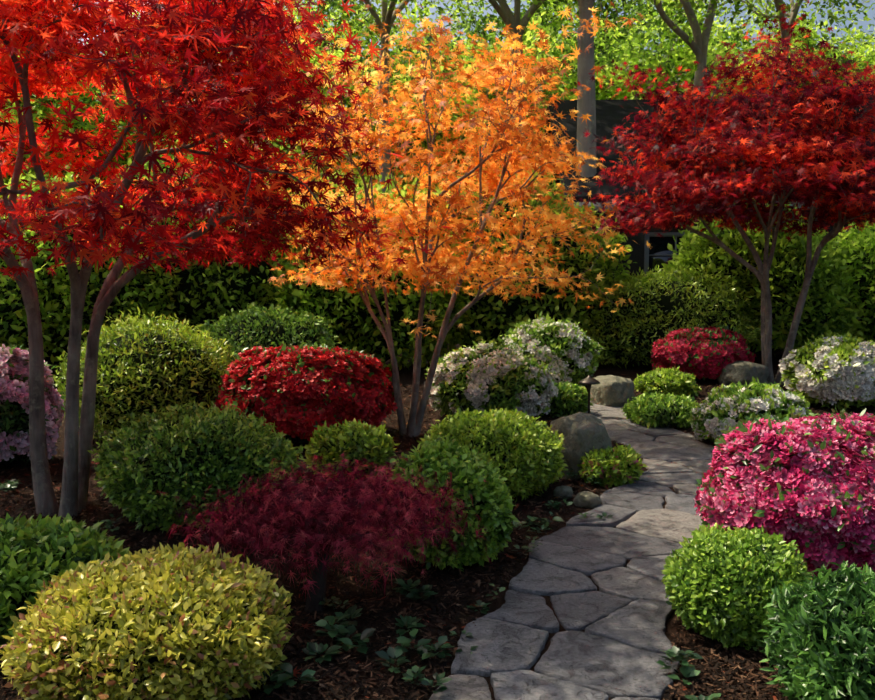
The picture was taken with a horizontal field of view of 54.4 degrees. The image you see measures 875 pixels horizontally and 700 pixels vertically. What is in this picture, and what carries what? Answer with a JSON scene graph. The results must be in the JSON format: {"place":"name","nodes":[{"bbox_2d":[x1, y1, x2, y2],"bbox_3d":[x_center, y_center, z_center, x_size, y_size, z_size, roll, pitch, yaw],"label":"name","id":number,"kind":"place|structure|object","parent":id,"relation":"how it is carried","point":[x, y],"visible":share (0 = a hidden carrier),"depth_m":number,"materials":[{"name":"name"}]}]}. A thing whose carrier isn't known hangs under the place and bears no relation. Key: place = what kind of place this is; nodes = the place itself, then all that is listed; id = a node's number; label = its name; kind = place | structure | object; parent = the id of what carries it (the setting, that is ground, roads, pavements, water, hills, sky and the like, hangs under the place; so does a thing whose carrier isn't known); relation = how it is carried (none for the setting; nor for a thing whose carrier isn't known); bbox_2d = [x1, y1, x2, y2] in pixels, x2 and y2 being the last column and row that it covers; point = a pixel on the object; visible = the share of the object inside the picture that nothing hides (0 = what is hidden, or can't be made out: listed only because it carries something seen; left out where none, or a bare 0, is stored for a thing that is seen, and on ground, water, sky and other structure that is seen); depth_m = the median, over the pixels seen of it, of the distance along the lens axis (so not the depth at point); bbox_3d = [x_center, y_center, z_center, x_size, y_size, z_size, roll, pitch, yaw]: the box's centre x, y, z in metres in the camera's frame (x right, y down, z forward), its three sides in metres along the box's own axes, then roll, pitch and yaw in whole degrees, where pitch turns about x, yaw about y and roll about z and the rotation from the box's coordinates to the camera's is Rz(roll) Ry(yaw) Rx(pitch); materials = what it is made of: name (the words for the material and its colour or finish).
{"place":"outdoors","nodes":[
{"label":"outdoors","id":0,"kind":"place"},
{"bbox_2d":[0,328,874,699],"bbox_3d":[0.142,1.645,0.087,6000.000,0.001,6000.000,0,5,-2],"label":"ground","id":1,"kind":"structure","parent":0,"point":[616,368],"depth_m":4.71,"materials":[{"name":"soil"}]},
{"bbox_2d":[0,343,65,464],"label":"mauve shrub","id":2,"kind":"object","parent":1,"relation":"on","point":[14,408],"visible":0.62,"depth_m":7.04,"materials":[{"name":"pink plant"}]},
{"bbox_2d":[0,512,129,650],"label":"dark shrub","id":3,"kind":"object","parent":1,"relation":"on","point":[34,553],"visible":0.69,"depth_m":3.83,"materials":[{"name":"green plant"}]},
{"bbox_2d":[0,42,177,194],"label":"tree","id":4,"kind":"object","parent":1,"relation":"on","point":[39,109],"visible":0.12,"depth_m":34.80,"materials":[{"name":"green plant"}]},
{"bbox_2d":[0,163,182,367],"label":"hedge","id":5,"kind":"object","parent":1,"relation":"on","point":[54,296],"visible":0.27,"depth_m":13.15,"materials":[{"name":"green plant"}]},
{"bbox_2d":[7,36,212,184],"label":"tree","id":6,"kind":"object","parent":1,"relation":"on","point":[25,171],"depth_m":52.00,"materials":[{"name":"green plant"}]},
{"bbox_2d":[53,306,235,441],"bbox_3d":[-2.892,0.249,8.511,1.829,1.322,1.717,0,5,-2],"label":"yellow shrub","id":7,"kind":"object","parent":1,"relation":"on","point":[144,368],"visible":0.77,"depth_m":8.09,"materials":[{"name":"green plant"}]},
{"bbox_2d":[0,542,294,699],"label":"bush","id":8,"kind":"object","parent":1,"relation":"on","point":[179,622],"visible":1,"depth_m":3.10,"materials":[{"name":"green plant"}]},
{"bbox_2d":[87,400,304,533],"bbox_3d":[-1.605,0.749,5.781,1.408,0.792,1.336,0,5,-2],"label":"bush","id":9,"kind":"object","parent":1,"relation":"on","point":[184,454],"visible":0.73,"depth_m":5.37,"materials":[{"name":"green plant"}]},
{"bbox_2d":[100,123,322,342],"bbox_3d":[-3.864,-1.802,15.278,5.138,4.392,4.235,0,5,-2],"label":"hedge","id":10,"kind":"object","parent":1,"relation":"on","point":[202,294],"visible":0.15,"depth_m":13.94,"materials":[{"name":"green plant"}]},
{"bbox_2d":[84,0,357,194],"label":"tree","id":11,"kind":"object","parent":1,"relation":"on","point":[134,133],"visible":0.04,"depth_m":38.79,"materials":[{"name":"green plant"}]},
{"bbox_2d":[0,0,453,519],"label":"red maple","id":12,"kind":"object","parent":1,"relation":"on","point":[44,31],"visible":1,"depth_m":5.33,"materials":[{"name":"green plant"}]},
{"bbox_2d":[196,302,340,380],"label":"dark shrub","id":13,"kind":"object","parent":1,"relation":"on","point":[262,327],"visible":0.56,"depth_m":12.36,"materials":[{"name":"green plant"}]},
{"bbox_2d":[213,343,397,445],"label":"red azalea","id":14,"kind":"object","parent":1,"relation":"on","point":[301,392],"visible":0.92,"depth_m":7.92,"materials":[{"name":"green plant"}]},
{"bbox_2d":[186,0,427,148],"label":"tall tree","id":15,"kind":"object","parent":1,"relation":"on","point":[356,7],"visible":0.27,"depth_m":23.78,"materials":[{"name":"green plant"}]},
{"bbox_2d":[155,452,491,613],"bbox_3d":[-0.598,0.925,4.242,1.740,0.808,1.215,0,5,-2],"label":"laceleaf maple","id":16,"kind":"object","parent":1,"relation":"on","point":[301,509],"visible":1,"depth_m":4.03,"materials":[{"name":"red plant"}]},
{"bbox_2d":[269,0,404,171],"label":"tree","id":17,"kind":"object","parent":1,"relation":"on","point":[324,25],"depth_m":57.33,"materials":[{"name":"green plant"}]},
{"bbox_2d":[303,418,399,481],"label":"lime shrub","id":18,"kind":"object","parent":1,"relation":"on","point":[354,439],"visible":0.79,"depth_m":6.74,"materials":[{"name":"green plant"}]},
{"bbox_2d":[225,0,496,208],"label":"tree","id":19,"kind":"object","parent":1,"relation":"on","point":[372,35],"visible":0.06,"depth_m":37.42,"materials":[{"name":"green plant"}]},
{"bbox_2d":[258,170,476,370],"bbox_3d":[-1.227,-1.281,14.621,4.025,3.502,3.506,0,5,-2],"label":"hedge","id":20,"kind":"object","parent":1,"relation":"on","point":[353,324],"visible":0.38,"depth_m":13.64,"materials":[{"name":"green plant"}]},
{"bbox_2d":[283,0,524,204],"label":"tall tree","id":21,"kind":"object","parent":1,"relation":"on","point":[388,15],"visible":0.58,"depth_m":28.09,"materials":[{"name":"green plant"}]},
{"bbox_2d":[1,372,819,676],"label":"fallen leaves","id":22,"kind":"object","parent":1,"relation":"on","point":[307,626],"visible":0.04,"depth_m":4.23,"materials":[{"name":"red plant"}]},
{"bbox_2d":[0,377,874,699],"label":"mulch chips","id":23,"kind":"object","parent":1,"relation":"on","point":[442,665],"visible":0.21,"depth_m":4.00,"materials":[{"name":"brown wood"}]},
{"bbox_2d":[0,478,22,490],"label":"ground cover","id":24,"kind":"object","parent":23,"relation":"on","point":[9,485],"visible":1,"depth_m":6.39,"materials":[{"name":"green plant"}]},
{"bbox_2d":[93,514,122,530],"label":"ground cover","id":25,"kind":"object","parent":23,"relation":"on","point":[109,523],"visible":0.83,"depth_m":5.40,"materials":[{"name":"green plant"}]},
{"bbox_2d":[253,663,317,694],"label":"ground cover","id":26,"kind":"object","parent":23,"relation":"on","point":[306,675],"visible":0.81,"depth_m":3.33,"materials":[{"name":"green plant"}]},
{"bbox_2d":[319,596,350,608],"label":"ground cover","id":27,"kind":"object","parent":23,"relation":"on","point":[335,599],"visible":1,"depth_m":4.17,"materials":[{"name":"green plant"}]},
{"bbox_2d":[302,604,453,672],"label":"ground cover","id":28,"kind":"object","parent":23,"relation":"on","point":[312,649],"visible":1,"depth_m":3.68,"materials":[{"name":"green plant"}]},
{"bbox_2d":[392,578,436,600],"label":"ground cover","id":29,"kind":"object","parent":23,"relation":"on","point":[425,589],"visible":1,"depth_m":4.33,"materials":[{"name":"green plant"}]},
{"bbox_2d":[401,665,451,692],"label":"ground cover","id":30,"kind":"object","parent":23,"relation":"on","point":[409,674],"visible":1,"depth_m":3.35,"materials":[{"name":"green plant"}]},
{"bbox_2d":[466,583,504,613],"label":"ground cover","id":31,"kind":"object","parent":23,"relation":"on","point":[480,603],"visible":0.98,"depth_m":4.19,"materials":[{"name":"green plant"}]},
{"bbox_2d":[512,536,542,554],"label":"ground cover","id":32,"kind":"object","parent":23,"relation":"on","point":[525,546],"visible":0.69,"depth_m":4.95,"materials":[{"name":"green plant"}]},
{"bbox_2d":[511,511,563,533],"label":"ground cover","id":33,"kind":"object","parent":23,"relation":"on","point":[548,522],"visible":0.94,"depth_m":5.46,"materials":[{"name":"green plant"}]},
{"bbox_2d":[566,468,601,483],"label":"ground cover","id":34,"kind":"object","parent":23,"relation":"on","point":[572,474],"visible":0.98,"depth_m":6.57,"materials":[{"name":"green plant"}]},
{"bbox_2d":[664,651,720,699],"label":"ground cover","id":35,"kind":"object","parent":23,"relation":"on","point":[687,671],"visible":0.88,"depth_m":3.43,"materials":[{"name":"green plant"}]},
{"bbox_2d":[661,523,812,650],"bbox_3d":[1.390,1.058,3.935,0.679,0.478,0.692,0,5,-2],"label":"bush","id":36,"kind":"object","parent":23,"relation":"on","point":[720,582],"visible":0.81,"depth_m":3.75,"materials":[{"name":"green plant"}]},
{"bbox_2d":[233,1,650,436],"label":"orange maple","id":37,"kind":"object","parent":1,"relation":"on","point":[514,141],"visible":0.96,"depth_m":8.13,"materials":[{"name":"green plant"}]},
{"bbox_2d":[382,435,518,571],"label":"bush","id":38,"kind":"object","parent":1,"relation":"on","point":[471,471],"visible":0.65,"depth_m":4.69,"materials":[{"name":"green plant"}]},
{"bbox_2d":[346,3,560,184],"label":"tree","id":39,"kind":"object","parent":1,"relation":"on","point":[456,36],"depth_m":54.51,"materials":[{"name":"green plant"}]},
{"bbox_2d":[372,0,597,205],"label":"tree","id":40,"kind":"object","parent":1,"relation":"on","point":[535,17],"visible":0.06,"depth_m":41.78,"materials":[{"name":"green plant"}]},
{"bbox_2d":[326,0,653,163],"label":"tall tree","id":41,"kind":"object","parent":1,"relation":"on","point":[504,12],"visible":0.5,"depth_m":24.06,"materials":[{"name":"green plant"}]},
{"bbox_2d":[425,336,558,419],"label":"white shrub","id":42,"kind":"object","parent":1,"relation":"on","point":[483,376],"visible":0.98,"depth_m":9.39,"materials":[{"name":"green plant"}]},
{"bbox_2d":[417,407,567,501],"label":"bush","id":43,"kind":"object","parent":1,"relation":"on","point":[521,449],"visible":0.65,"depth_m":6.12,"materials":[{"name":"green plant"}]},
{"bbox_2d":[420,167,636,356],"bbox_3d":[1.205,-1.512,15.697,4.822,3.826,3.984,0,5,-2],"label":"hedge","id":44,"kind":"object","parent":1,"relation":"on","point":[493,316],"visible":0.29,"depth_m":14.50,"materials":[{"name":"green plant"}]},
{"bbox_2d":[500,311,602,386],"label":"white shrub","id":45,"kind":"object","parent":1,"relation":"on","point":[566,350],"visible":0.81,"depth_m":11.78,"materials":[{"name":"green plant"}]},
{"bbox_2d":[542,498,572,508],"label":"ground cover","id":46,"kind":"object","parent":1,"relation":"on","point":[555,504],"visible":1,"depth_m":5.94,"materials":[{"name":"green plant"}]},
{"bbox_2d":[553,486,572,497],"bbox_3d":[0.933,1.058,6.319,0.151,0.091,0.143,0,5,-2],"label":"stone","id":47,"kind":"object","parent":1,"relation":"on","point":[563,491],"visible":0.85,"depth_m":6.27,"materials":[{"name":"grey stone"}]},
{"bbox_2d":[543,380,593,417],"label":"shrub","id":48,"kind":"object","parent":1,"relation":"on","point":[572,398],"visible":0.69,"depth_m":9.78,"materials":[{"name":"green plant"}]},
{"bbox_2d":[550,412,611,480],"bbox_3d":[1.169,0.779,6.975,0.501,0.560,0.410,-3,6,-28],"label":"boulder","id":49,"kind":"object","parent":1,"relation":"on","point":[584,433],"visible":0.56,"depth_m":6.79,"materials":[{"name":"grey stone"}]},
{"bbox_2d":[573,491,600,507],"bbox_3d":[1.071,1.073,6.074,0.171,0.115,0.165,5,7,41],"label":"stone","id":50,"kind":"object","parent":1,"relation":"on","point":[585,499],"visible":0.81,"depth_m":6.02,"materials":[{"name":"grey stone"}]},
{"bbox_2d":[578,375,599,413],"bbox_3d":[1.740,0.543,9.764,0.252,0.515,0.252,0,5,-2],"label":"path light","id":51,"kind":"object","parent":1,"relation":"on","point":[589,381],"visible":0.81,"depth_m":9.71,"materials":[{"name":"metal"}]},
{"bbox_2d":[454,0,768,171],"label":"tree","id":52,"kind":"object","parent":1,"relation":"on","point":[672,60],"visible":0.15,"depth_m":36.60,"materials":[{"name":"green plant"}]},
{"bbox_2d":[577,443,647,487],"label":"shrub","id":53,"kind":"object","parent":1,"relation":"on","point":[617,465],"visible":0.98,"depth_m":6.62,"materials":[{"name":"green plant"}]},
{"bbox_2d":[590,375,634,406],"bbox_3d":[2.206,0.523,10.744,0.514,0.399,0.557,-2,6,-26],"label":"boulder","id":54,"kind":"object","parent":1,"relation":"on","point":[613,390],"visible":0.71,"depth_m":10.54,"materials":[{"name":"grey stone"}]},
{"bbox_2d":[524,0,702,245],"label":"tall tree","id":55,"kind":"object","parent":1,"relation":"on","point":[586,103],"visible":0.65,"depth_m":18.34,"materials":[{"name":"green plant"}]},
{"bbox_2d":[551,0,695,93],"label":"tree","id":56,"kind":"object","parent":1,"relation":"on","point":[621,38],"depth_m":57.40,"materials":[{"name":"green plant"}]},
{"bbox_2d":[556,261,760,367],"bbox_3d":[3.892,-0.646,15.390,3.971,1.871,3.129,0,5,-2],"label":"bush","id":57,"kind":"object","parent":1,"relation":"on","point":[627,331],"visible":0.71,"depth_m":14.56,"materials":[{"name":"green plant"}]},
{"bbox_2d":[621,391,700,428],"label":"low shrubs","id":58,"kind":"object","parent":1,"relation":"on","point":[655,409],"visible":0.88,"depth_m":9.08,"materials":[{"name":"green plant"}]},
{"bbox_2d":[633,366,701,396],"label":"bush","id":59,"kind":"object","parent":1,"relation":"on","point":[665,381],"visible":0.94,"depth_m":11.34,"materials":[{"name":"green plant"}]},
{"bbox_2d":[656,646,693,668],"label":"ground cover","id":60,"kind":"object","parent":1,"relation":"on","point":[677,651],"visible":0.94,"depth_m":3.48,"materials":[{"name":"green plant"}]},
{"bbox_2d":[649,325,756,381],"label":"red azalea","id":61,"kind":"object","parent":1,"relation":"on","point":[710,353],"visible":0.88,"depth_m":12.82,"materials":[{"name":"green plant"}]},
{"bbox_2d":[537,0,874,98],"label":"tall tree","id":62,"kind":"object","parent":1,"relation":"on","point":[698,44],"visible":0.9,"depth_m":22.18,"materials":[{"name":"green plant"}]},
{"bbox_2d":[542,97,874,349],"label":"house","id":63,"kind":"structure","parent":1,"relation":"on","point":[611,115],"depth_m":18.77,"materials":[{"name":"black"}]},
{"bbox_2d":[568,0,874,384],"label":"red maple","id":64,"kind":"object","parent":1,"relation":"on","point":[834,156],"visible":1,"depth_m":11.97,"materials":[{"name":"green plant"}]},
{"bbox_2d":[717,361,768,385],"bbox_3d":[4.528,0.360,12.613,0.605,0.392,0.667,-4,6,-37],"label":"boulder","id":65,"kind":"object","parent":1,"relation":"on","point":[742,372],"visible":0.67,"depth_m":12.40,"materials":[{"name":"grey stone"}]},
{"bbox_2d":[686,376,810,443],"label":"flowering bush","id":66,"kind":"object","parent":1,"relation":"on","point":[716,411],"visible":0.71,"depth_m":7.90,"materials":[{"name":"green plant"}]},
{"bbox_2d":[643,0,874,94],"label":"tree","id":67,"kind":"object","parent":1,"relation":"on","point":[861,48],"visible":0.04,"depth_m":40.03,"materials":[{"name":"green plant"}]},
{"bbox_2d":[651,0,870,95],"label":"tall tree","id":68,"kind":"object","parent":1,"relation":"on","point":[795,9],"visible":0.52,"depth_m":30.58,"materials":[{"name":"green plant"}]},
{"bbox_2d":[654,200,869,354],"bbox_3d":[6.025,-1.297,16.058,3.919,3.089,3.124,0,5,-2],"label":"hedge","id":69,"kind":"object","parent":1,"relation":"on","point":[821,309],"visible":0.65,"depth_m":15.07,"materials":[{"name":"green plant"}]},
{"bbox_2d":[694,406,874,581],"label":"pink azalea","id":70,"kind":"object","parent":1,"relation":"on","point":[807,483],"visible":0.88,"depth_m":4.42,"materials":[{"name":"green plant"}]},
{"bbox_2d":[726,0,873,32],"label":"tall tree","id":71,"kind":"object","parent":1,"relation":"on","point":[816,3],"visible":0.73,"depth_m":26.95,"materials":[{"name":"green plant"}]},
{"bbox_2d":[755,559,874,699],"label":"dark shrub","id":72,"kind":"object","parent":1,"relation":"on","point":[819,640],"visible":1,"depth_m":3.10,"materials":[{"name":"green plant"}]},
{"bbox_2d":[778,332,874,410],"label":"white shrub","id":73,"kind":"object","parent":1,"relation":"on","point":[836,370],"visible":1,"depth_m":10.21,"materials":[{"name":"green plant"}]},
{"bbox_2d":[818,221,874,341],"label":"hedge","id":74,"kind":"object","parent":1,"relation":"on","point":[860,246],"visible":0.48,"depth_m":15.85,"materials":[{"name":"green plant"}]},
{"bbox_2d":[30,0,874,180],"label":"sky","id":75,"kind":"structure","parent":0,"point":[871,13],"materials":[{"name":"white"}]},
{"bbox_2d":[424,381,714,699],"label":"flagstone path","id":76,"kind":"structure","parent":0,"point":[621,616],"depth_m":4.25,"materials":[{"name":"grey stone"}]},
{"bbox_2d":[449,630,477,653],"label":"ground cover","id":77,"kind":"object","parent":76,"relation":"on","point":[468,634],"visible":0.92,"depth_m":3.80,"materials":[{"name":"green plant"}]},
{"bbox_2d":[578,512,612,518],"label":"ground cover","id":78,"kind":"object","parent":76,"relation":"on","point":[604,514],"visible":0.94,"depth_m":5.66,"materials":[{"name":"green plant"}]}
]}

